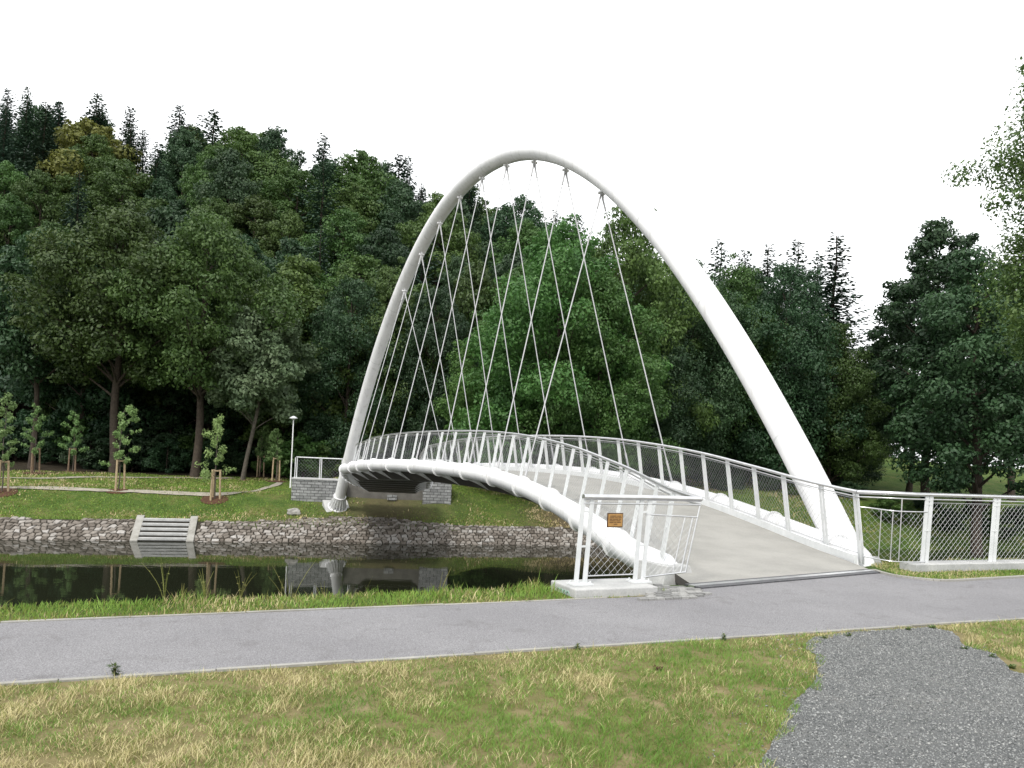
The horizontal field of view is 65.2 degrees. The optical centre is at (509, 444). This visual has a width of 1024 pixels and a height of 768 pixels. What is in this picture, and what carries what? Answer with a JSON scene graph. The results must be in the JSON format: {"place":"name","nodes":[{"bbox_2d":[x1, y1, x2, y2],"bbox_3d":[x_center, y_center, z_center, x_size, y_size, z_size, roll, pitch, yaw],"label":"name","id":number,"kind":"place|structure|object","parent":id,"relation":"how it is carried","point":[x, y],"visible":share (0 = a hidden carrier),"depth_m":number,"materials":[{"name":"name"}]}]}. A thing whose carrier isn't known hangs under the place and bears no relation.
{"place":"outdoors","nodes":[
{"label":"outdoors","id":0,"kind":"place"},
{"bbox_2d":[0,469,885,532],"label":"bank grass","id":1,"kind":"structure","parent":0,"point":[111,474],"depth_m":47.90,"materials":[{"name":"plant"}]},
{"bbox_2d":[0,384,1023,767],"bbox_3d":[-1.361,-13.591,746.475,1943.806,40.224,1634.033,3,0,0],"label":"ground","id":2,"kind":"structure","parent":0,"point":[394,508],"depth_m":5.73,"materials":[{"name":"green plant"}]},
{"bbox_2d":[0,488,17,496],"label":"mulch ring","id":3,"kind":"object","parent":2,"relation":"on","point":[5,493],"visible":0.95,"depth_m":42.82,"materials":[{"name":"brown soil"}]},
{"bbox_2d":[0,392,19,490],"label":"sapling","id":4,"kind":"object","parent":3,"relation":"on","point":[5,399],"visible":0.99,"depth_m":42.77,"materials":[{"name":"green plant"}]},
{"bbox_2d":[0,105,22,194],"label":"spruce tree","id":5,"kind":"object","parent":2,"relation":"on","point":[5,149],"visible":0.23,"depth_m":100.30,"materials":[{"name":"green plant"}]},
{"bbox_2d":[0,192,34,254],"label":"leafy tree","id":6,"kind":"object","parent":2,"relation":"on","point":[12,203],"visible":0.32,"depth_m":87.60,"materials":[{"name":"green plant"}]},
{"bbox_2d":[1,87,40,202],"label":"spruce tree","id":7,"kind":"object","parent":2,"relation":"on","point":[24,142],"visible":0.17,"depth_m":108.42,"materials":[{"name":"green plant"}]},
{"bbox_2d":[0,160,50,237],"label":"leafy tree","id":8,"kind":"object","parent":2,"relation":"on","point":[8,177],"visible":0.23,"depth_m":94.74,"materials":[{"name":"green plant"}]},
{"bbox_2d":[20,402,53,471],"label":"sapling","id":9,"kind":"object","parent":2,"relation":"on","point":[38,425],"visible":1,"depth_m":53.62,"materials":[{"name":"green plant"}]},
{"bbox_2d":[16,99,65,222],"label":"spruce tree","id":10,"kind":"object","parent":2,"relation":"on","point":[43,141],"visible":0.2,"depth_m":100.30,"materials":[{"name":"green plant"}]},
{"bbox_2d":[6,169,78,246],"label":"leafy tree","id":11,"kind":"object","parent":2,"relation":"on","point":[39,178],"visible":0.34,"depth_m":92.47,"materials":[{"name":"green plant"}]},
{"bbox_2d":[18,426,72,463],"bbox_3d":[-37.559,0.119,65.945,4.977,3.320,4.441,3,0,29],"label":"shrub","id":12,"kind":"object","parent":2,"relation":"on","point":[45,457],"visible":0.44,"depth_m":64.62,"materials":[{"name":"green plant"}]},
{"bbox_2d":[0,228,106,468],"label":"leafy tree","id":13,"kind":"object","parent":2,"relation":"on","point":[33,364],"visible":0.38,"depth_m":58.25,"materials":[{"name":"green plant"}]},
{"bbox_2d":[38,405,101,455],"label":"shrub","id":14,"kind":"object","parent":2,"relation":"on","point":[82,423],"visible":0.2,"depth_m":65.53,"materials":[{"name":"green plant"}]},
{"bbox_2d":[58,170,91,242],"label":"spruce tree","id":15,"kind":"object","parent":2,"relation":"on","point":[75,202],"visible":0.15,"depth_m":88.43,"materials":[{"name":"green plant"}]},
{"bbox_2d":[25,117,143,205],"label":"leafy tree","id":16,"kind":"object","parent":2,"relation":"on","point":[71,134],"visible":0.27,"depth_m":103.01,"materials":[{"name":"green plant"}]},
{"bbox_2d":[0,238,168,463],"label":"leafy tree","id":17,"kind":"object","parent":2,"relation":"on","point":[81,400],"visible":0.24,"depth_m":62.88,"materials":[{"name":"green plant"}]},
{"bbox_2d":[73,93,112,176],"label":"spruce tree","id":18,"kind":"object","parent":2,"relation":"on","point":[97,112],"visible":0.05,"depth_m":113.77,"materials":[{"name":"green plant"}]},
{"bbox_2d":[54,133,136,229],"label":"leafy tree","id":19,"kind":"object","parent":2,"relation":"on","point":[94,143],"visible":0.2,"depth_m":100.51,"materials":[{"name":"green plant"}]},
{"bbox_2d":[0,199,212,472],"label":"leafy tree","id":20,"kind":"object","parent":2,"relation":"on","point":[132,238],"visible":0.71,"depth_m":55.30,"materials":[{"name":"green plant"}]},
{"bbox_2d":[65,424,147,469],"bbox_3d":[-30.885,0.362,62.688,5.748,3.866,6.441,3,0,-5],"label":"shrub","id":21,"kind":"object","parent":2,"relation":"on","point":[104,432],"visible":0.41,"depth_m":60.83,"materials":[{"name":"green plant"}]},
{"bbox_2d":[58,158,168,235],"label":"leafy tree","id":22,"kind":"object","parent":2,"relation":"on","point":[112,179],"visible":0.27,"depth_m":93.98,"materials":[{"name":"green plant"}]},
{"bbox_2d":[99,404,141,488],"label":"sapling","id":23,"kind":"object","parent":2,"relation":"on","point":[117,434],"visible":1,"depth_m":45.20,"materials":[{"name":"green plant"}]},
{"bbox_2d":[95,428,159,471],"bbox_3d":[-28.954,0.554,62.360,4.493,3.734,5.035,3,0,10],"label":"shrub","id":24,"kind":"object","parent":2,"relation":"on","point":[149,442],"visible":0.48,"depth_m":61.23,"materials":[{"name":"green plant"}]},
{"bbox_2d":[78,362,184,428],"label":"leafy tree","id":25,"kind":"object","parent":2,"relation":"on","point":[150,397],"visible":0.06,"depth_m":66.23,"materials":[{"name":"green plant"}]},
{"bbox_2d":[0,482,281,495],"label":"footpath","id":26,"kind":"structure","parent":2,"relation":"on","point":[145,491],"depth_m":45.26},
{"bbox_2d":[95,205,231,433],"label":"leafy tree","id":27,"kind":"object","parent":2,"relation":"on","point":[161,217],"visible":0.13,"depth_m":65.91,"materials":[{"name":"green plant"}]},
{"bbox_2d":[130,515,197,541],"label":"river steps","id":28,"kind":"structure","parent":2,"relation":"on","point":[168,535],"depth_m":41.11,"materials":[{"name":"concrete"}]},
{"bbox_2d":[139,177,188,228],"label":"leafy tree","id":29,"kind":"object","parent":2,"relation":"on","point":[169,195],"visible":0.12,"depth_m":95.74,"materials":[{"name":"green plant"}]},
{"bbox_2d":[141,438,190,473],"bbox_3d":[-26.625,0.922,61.705,3.518,2.923,3.139,3,0,-33],"label":"shrub","id":30,"kind":"object","parent":2,"relation":"on","point":[171,456],"visible":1,"depth_m":61.38,"materials":[{"name":"green plant"}]},
{"bbox_2d":[131,418,214,450],"bbox_3d":[-27.870,0.065,66.671,7.429,4.477,8.325,3,0,-6],"label":"shrub","id":31,"kind":"object","parent":2,"relation":"on","point":[162,436],"visible":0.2,"depth_m":64.91,"materials":[{"name":"green plant"}]},
{"bbox_2d":[145,125,202,204],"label":"leafy tree","id":32,"kind":"object","parent":2,"relation":"on","point":[181,152],"visible":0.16,"depth_m":105.95,"materials":[{"name":"green plant"}]},
{"bbox_2d":[96,197,307,476],"bbox_3d":[-21.399,-7.466,57.677,14.284,20.398,14.804,3,0,-1],"label":"leafy tree","id":33,"kind":"object","parent":2,"relation":"on","point":[232,270],"visible":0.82,"depth_m":55.26,"materials":[{"name":"green plant"}]},
{"bbox_2d":[155,302,250,435],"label":"leafy tree","id":34,"kind":"object","parent":2,"relation":"on","point":[235,425],"visible":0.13,"depth_m":68.04,"materials":[{"name":"green plant"}]},
{"bbox_2d":[173,109,241,193],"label":"spruce tree","id":35,"kind":"object","parent":2,"relation":"on","point":[211,133],"visible":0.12,"depth_m":111.62,"materials":[{"name":"green plant"}]},
{"bbox_2d":[176,147,249,228],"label":"leafy tree","id":36,"kind":"object","parent":2,"relation":"on","point":[201,174],"visible":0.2,"depth_m":98.49,"materials":[{"name":"green plant"}]},
{"bbox_2d":[200,495,227,503],"bbox_3d":[-16.756,3.092,45.500,1.490,0.451,1.495,3,0,0],"label":"mulch ring","id":37,"kind":"object","parent":2,"relation":"on","point":[206,499],"visible":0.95,"depth_m":45.31,"materials":[{"name":"brown soil"}]},
{"bbox_2d":[194,413,236,498],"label":"sapling","id":38,"kind":"object","parent":37,"relation":"on","point":[214,443],"visible":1,"depth_m":45.47,"materials":[{"name":"green plant"}]},
{"bbox_2d":[176,148,275,243],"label":"leafy tree","id":39,"kind":"object","parent":2,"relation":"on","point":[234,170],"visible":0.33,"depth_m":96.40,"materials":[{"name":"green plant"}]},
{"bbox_2d":[201,429,260,473],"bbox_3d":[-23.741,0.604,64.835,5.687,3.885,6.373,3,0,23],"label":"shrub","id":40,"kind":"object","parent":2,"relation":"on","point":[231,435],"visible":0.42,"depth_m":64.37,"materials":[{"name":"green plant"}]},
{"bbox_2d":[180,126,291,216],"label":"leafy tree","id":41,"kind":"object","parent":2,"relation":"on","point":[241,139],"visible":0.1,"depth_m":103.29,"materials":[{"name":"green plant"}]},
{"bbox_2d":[225,194,282,258],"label":"leafy tree","id":42,"kind":"object","parent":2,"relation":"on","point":[260,211],"visible":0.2,"depth_m":92.51,"materials":[{"name":"green plant"}]},
{"bbox_2d":[204,299,323,480],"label":"slender tree","id":43,"kind":"object","parent":2,"relation":"on","point":[258,382],"visible":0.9,"depth_m":55.88,"materials":[{"name":"green plant"}]},
{"bbox_2d":[227,125,307,224],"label":"leafy tree","id":44,"kind":"object","parent":2,"relation":"on","point":[275,139],"visible":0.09,"depth_m":106.17,"materials":[{"name":"green plant"}]},
{"bbox_2d":[204,254,363,441],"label":"leafy tree","id":45,"kind":"object","parent":2,"relation":"on","point":[296,273],"visible":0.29,"depth_m":65.38,"materials":[{"name":"green plant"}]},
{"bbox_2d":[242,236,326,297],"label":"leafy tree","id":46,"kind":"object","parent":2,"relation":"on","point":[293,247],"visible":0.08,"depth_m":79.29,"materials":[{"name":"green plant"}]},
{"bbox_2d":[255,209,327,270],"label":"leafy tree","id":47,"kind":"object","parent":2,"relation":"on","point":[292,224],"visible":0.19,"depth_m":89.52,"materials":[{"name":"green plant"}]},
{"bbox_2d":[243,165,343,243],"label":"leafy tree","id":48,"kind":"object","parent":2,"relation":"on","point":[295,175],"visible":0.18,"depth_m":99.06,"materials":[{"name":"green plant"}]},
{"bbox_2d":[0,516,596,545],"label":"stone revetment","id":49,"kind":"object","parent":2,"relation":"on","point":[83,529],"visible":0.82,"depth_m":43.38,"materials":[{"name":"grey stone"}]},
{"bbox_2d":[262,432,338,478],"bbox_3d":[-15.743,1.016,61.165,5.564,4.034,5.372,3,0,-7],"label":"shrub","id":50,"kind":"object","parent":2,"relation":"on","point":[301,440],"visible":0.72,"depth_m":59.90,"materials":[{"name":"green plant"}]},
{"bbox_2d":[1,597,607,622],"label":"path edging","id":51,"kind":"object","parent":2,"relation":"on","point":[113,617],"visible":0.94,"depth_m":7.63,"materials":[{"name":"concrete"}]},
{"bbox_2d":[270,271,353,435],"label":"leafy tree","id":52,"kind":"object","parent":2,"relation":"on","point":[323,285],"visible":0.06,"depth_m":68.42,"materials":[{"name":"green plant"}]},
{"bbox_2d":[277,158,359,276],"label":"spruce tree","id":53,"kind":"object","parent":2,"relation":"on","point":[321,213],"visible":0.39,"depth_m":94.08,"materials":[{"name":"green plant"}]},
{"bbox_2d":[307,436,361,477],"bbox_3d":[-13.337,1.117,61.277,4.687,3.813,4.525,3,0,31],"label":"shrub","id":54,"kind":"object","parent":2,"relation":"on","point":[326,451],"visible":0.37,"depth_m":59.99,"materials":[{"name":"green plant"}]},
{"bbox_2d":[298,207,379,281],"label":"leafy tree","id":55,"kind":"object","parent":2,"relation":"on","point":[346,218],"visible":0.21,"depth_m":88.90,"materials":[{"name":"green plant"}]},
{"bbox_2d":[291,276,406,460],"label":"leafy tree","id":56,"kind":"object","parent":2,"relation":"on","point":[341,321],"visible":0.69,"depth_m":62.08,"materials":[{"name":"green plant"}]},
{"bbox_2d":[312,182,387,273],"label":"leafy tree","id":57,"kind":"object","parent":2,"relation":"on","point":[344,198],"visible":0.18,"depth_m":98.93,"materials":[{"name":"green plant"}]},
{"bbox_2d":[303,149,400,264],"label":"leafy tree","id":58,"kind":"object","parent":2,"relation":"on","point":[361,170],"visible":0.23,"depth_m":103.38,"materials":[{"name":"green plant"}]},
{"bbox_2d":[330,254,389,303],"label":"leafy tree","id":59,"kind":"object","parent":2,"relation":"on","point":[365,266],"visible":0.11,"depth_m":80.59,"materials":[{"name":"green plant"}]},
{"bbox_2d":[291,477,451,504],"bbox_3d":[-8.265,3.331,48.350,9.521,2.767,1.390,3,0,-9],"label":"stone abutment","id":60,"kind":"object","parent":2,"relation":"on","point":[310,489],"visible":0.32,"depth_m":48.03,"materials":[{"name":"stone"}]},
{"bbox_2d":[340,225,430,311],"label":"leafy tree","id":61,"kind":"object","parent":2,"relation":"on","point":[389,250],"visible":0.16,"depth_m":85.34,"materials":[{"name":"green plant"}]},
{"bbox_2d":[328,256,451,459],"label":"leafy tree","id":62,"kind":"object","parent":2,"relation":"on","point":[388,275],"visible":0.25,"depth_m":63.85,"materials":[{"name":"green plant"}]},
{"bbox_2d":[359,178,434,283],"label":"leafy tree","id":63,"kind":"object","parent":2,"relation":"on","point":[402,192],"visible":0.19,"depth_m":99.48,"materials":[{"name":"green plant"}]},
{"bbox_2d":[371,286,479,459],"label":"leafy tree","id":64,"kind":"object","parent":2,"relation":"on","point":[422,315],"visible":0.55,"depth_m":62.27,"materials":[{"name":"green plant"}]},
{"bbox_2d":[381,191,487,289],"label":"leafy tree","id":65,"kind":"object","parent":2,"relation":"on","point":[446,228],"visible":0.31,"depth_m":92.73,"materials":[{"name":"green plant"}]},
{"bbox_2d":[404,199,490,287],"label":"leafy tree","id":66,"kind":"object","parent":2,"relation":"on","point":[466,212],"visible":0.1,"depth_m":99.77,"materials":[{"name":"green plant"}]},
{"bbox_2d":[436,254,470,306],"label":"leafy tree","id":67,"kind":"object","parent":2,"relation":"on","point":[453,269],"visible":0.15,"depth_m":85.56,"materials":[{"name":"green plant"}]},
{"bbox_2d":[423,259,526,438],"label":"leafy tree","id":68,"kind":"object","parent":2,"relation":"on","point":[464,300],"visible":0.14,"depth_m":66.78,"materials":[{"name":"green plant"}]},
{"bbox_2d":[430,318,548,490],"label":"leafy tree","id":69,"kind":"object","parent":2,"relation":"on","point":[460,402],"visible":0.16,"depth_m":56.77,"materials":[{"name":"green plant"}]},
{"bbox_2d":[469,202,549,254],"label":"leafy tree","id":70,"kind":"object","parent":2,"relation":"on","point":[504,220],"visible":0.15,"depth_m":101.03,"materials":[{"name":"green plant"}]},
{"bbox_2d":[488,249,533,360],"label":"leafy tree","id":71,"kind":"object","parent":2,"relation":"on","point":[507,259],"visible":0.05,"depth_m":80.62,"materials":[{"name":"green plant"}]},
{"bbox_2d":[0,557,1023,622],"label":"verge grass","id":72,"kind":"structure","parent":2,"relation":"on","point":[528,589],"depth_m":8.15,"materials":[{"name":"plant"}]},
{"bbox_2d":[0,618,1023,685],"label":"path edging","id":73,"kind":"object","parent":2,"relation":"on","point":[221,669],"visible":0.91,"depth_m":6.23,"materials":[{"name":"concrete"}]},
{"bbox_2d":[465,259,559,434],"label":"leafy tree","id":74,"kind":"object","parent":2,"relation":"on","point":[514,272],"visible":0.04,"depth_m":66.26,"materials":[{"name":"green plant"}]},
{"bbox_2d":[486,218,552,268],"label":"leafy tree","id":75,"kind":"object","parent":2,"relation":"on","point":[528,230],"visible":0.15,"depth_m":94.94,"materials":[{"name":"green plant"}]},
{"bbox_2d":[493,194,559,250],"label":"leafy tree","id":76,"kind":"object","parent":2,"relation":"on","point":[533,213],"visible":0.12,"depth_m":106.29,"materials":[{"name":"green plant"}]},
{"bbox_2d":[446,213,673,466],"bbox_3d":[3.002,-5.866,52.684,12.738,18.856,13.759,3,0,-34],"label":"leafy tree","id":77,"kind":"object","parent":2,"relation":"on","point":[517,322],"visible":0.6,"depth_m":50.25,"materials":[{"name":"green plant"}]},
{"bbox_2d":[508,270,687,478],"bbox_3d":[5.522,-3.319,50.868,10.748,15.361,10.719,3,0,-21],"label":"leafy tree","id":78,"kind":"object","parent":2,"relation":"on","point":[645,407],"visible":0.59,"depth_m":49.08,"materials":[{"name":"green plant"}]},
{"bbox_2d":[322,141,879,588],"bbox_3d":[-1.773,-2.857,29.440,6.717,15.703,39.543,3,0,-19],"label":"footbridge","id":79,"kind":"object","parent":2,"relation":"on","point":[737,543],"visible":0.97,"depth_m":17.91,"materials":[{"name":"white paint"}]},
{"bbox_2d":[551,578,657,597],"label":"concrete plinth","id":80,"kind":"structure","parent":2,"relation":"on","point":[617,587],"depth_m":9.35,"materials":[{"name":"white concrete"}]},
{"bbox_2d":[567,494,702,585],"bbox_3d":[1.590,1.144,9.761,1.902,1.067,0.180,3,0,-27],"label":"wing railing","id":81,"kind":"object","parent":80,"relation":"on","point":[641,504],"visible":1,"depth_m":9.73,"materials":[{"name":"white metal"}]},
{"bbox_2d":[540,206,721,466],"bbox_3d":[8.326,-7.730,57.679,12.563,21.884,12.558,3,0,-33],"label":"leafy tree","id":82,"kind":"object","parent":2,"relation":"on","point":[636,263],"visible":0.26,"depth_m":55.88,"materials":[{"name":"green plant"}]},
{"bbox_2d":[608,326,708,482],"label":"leafy tree","id":83,"kind":"object","parent":2,"relation":"on","point":[671,428],"visible":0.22,"depth_m":53.78,"materials":[{"name":"green plant"}]},
{"bbox_2d":[637,560,691,584],"bbox_3d":[2.196,1.886,11.298,0.665,0.440,0.747,3,0,-24],"label":"concrete haunch","id":84,"kind":"object","parent":2,"relation":"on","point":[667,580],"visible":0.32,"depth_m":11.07,"materials":[{"name":"grey concrete"}]},
{"bbox_2d":[640,258,761,483],"bbox_3d":[13.109,-5.416,60.365,10.379,17.481,9.452,3,0,-10],"label":"leafy tree","id":85,"kind":"object","parent":2,"relation":"on","point":[717,393],"visible":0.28,"depth_m":58.08,"materials":[{"name":"green plant"}]},
{"bbox_2d":[684,252,809,471],"bbox_3d":[17.995,-6.025,63.782,10.750,18.726,10.746,3,0,-15],"label":"leafy tree","id":86,"kind":"object","parent":2,"relation":"on","point":[743,275],"visible":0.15,"depth_m":62.02,"materials":[{"name":"green plant"}]},
{"bbox_2d":[710,262,868,489],"bbox_3d":[20.966,-5.221,61.844,10.300,17.858,11.310,3,0,-24],"label":"leafy tree","id":87,"kind":"object","parent":2,"relation":"on","point":[806,303],"visible":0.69,"depth_m":59.66,"materials":[{"name":"green plant"}]},
{"bbox_2d":[702,573,940,592],"bbox_3d":[4.177,1.891,11.107,4.462,0.001,0.889,3,0,-26],"label":"path apron","id":88,"kind":"object","parent":2,"relation":"on","point":[870,579],"visible":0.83,"depth_m":11.00,"materials":[{"name":"concrete"}]},
{"bbox_2d":[779,313,895,482],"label":"leafy tree","id":89,"kind":"object","parent":2,"relation":"on","point":[856,382],"visible":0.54,"depth_m":60.86,"materials":[{"name":"green plant"}]},
{"bbox_2d":[801,232,877,451],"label":"spruce tree","id":90,"kind":"object","parent":2,"relation":"on","point":[830,290],"visible":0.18,"depth_m":83.50,"materials":[{"name":"green plant"}]},
{"bbox_2d":[817,381,899,485],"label":"leafy tree","id":91,"kind":"object","parent":2,"relation":"on","point":[871,475],"visible":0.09,"depth_m":64.67,"materials":[{"name":"green plant"}]},
{"bbox_2d":[869,495,918,519],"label":"shrub","id":92,"kind":"object","parent":2,"relation":"on","point":[883,503],"visible":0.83,"depth_m":56.25,"materials":[{"name":"green plant"}]},
{"bbox_2d":[862,273,945,491],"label":"leafy tree","id":93,"kind":"object","parent":2,"relation":"on","point":[909,486],"visible":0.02,"depth_m":65.91,"materials":[{"name":"green plant"}]},
{"bbox_2d":[856,216,1004,497],"bbox_3d":[31.964,-6.124,59.788,10.032,22.078,10.357,3,0,7],"label":"leafy tree","id":94,"kind":"object","parent":2,"relation":"on","point":[898,314],"visible":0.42,"depth_m":59.28,"materials":[{"name":"green plant"}]},
{"bbox_2d":[920,508,968,530],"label":"shrub","id":95,"kind":"object","parent":2,"relation":"on","point":[955,519],"visible":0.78,"depth_m":56.34,"materials":[{"name":"green plant"}]},
{"bbox_2d":[880,244,1023,553],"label":"leafy tree","id":96,"kind":"object","parent":2,"relation":"on","point":[953,369],"visible":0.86,"depth_m":51.54,"materials":[{"name":"green plant"}]},
{"bbox_2d":[899,560,1023,571],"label":"concrete upstand","id":97,"kind":"object","parent":2,"relation":"on","point":[981,565],"visible":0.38,"depth_m":13.04,"materials":[{"name":"grey concrete"}]},
{"bbox_2d":[857,490,1023,562],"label":"wing railing","id":98,"kind":"object","parent":97,"relation":"on","point":[994,531],"visible":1,"depth_m":12.96,"materials":[{"name":"silver metal"}]},
{"bbox_2d":[940,56,1023,364],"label":"leafy tree","id":99,"kind":"object","parent":2,"relation":"on","point":[1005,276],"visible":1,"depth_m":22.61,"materials":[{"name":"green plant"}]},
{"bbox_2d":[0,578,1023,681],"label":"path","id":100,"kind":"structure","parent":0,"point":[57,649],"depth_m":7.33,"materials":[{"name":"grey asphalt"}]},
{"bbox_2d":[0,540,1023,611],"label":"river water","id":101,"kind":"structure","parent":0,"point":[39,571],"depth_m":34.52,"materials":[{"name":"black liquid"}]},
{"bbox_2d":[0,0,1023,468],"label":"sky","id":102,"kind":"structure","parent":0,"point":[747,125],"materials":[{"name":"white"}]},
{"bbox_2d":[637,584,711,600],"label":"sett pavement","id":103,"kind":"structure","parent":0,"point":[668,592],"depth_m":9.50,"materials":[{"name":"grey stone"}]},
{"bbox_2d":[697,618,1023,767],"bbox_3d":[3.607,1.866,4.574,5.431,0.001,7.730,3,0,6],"label":"gravel path","id":104,"kind":"structure","parent":0,"point":[864,733],"depth_m":5.41,"materials":[{"name":"grey gravel"}]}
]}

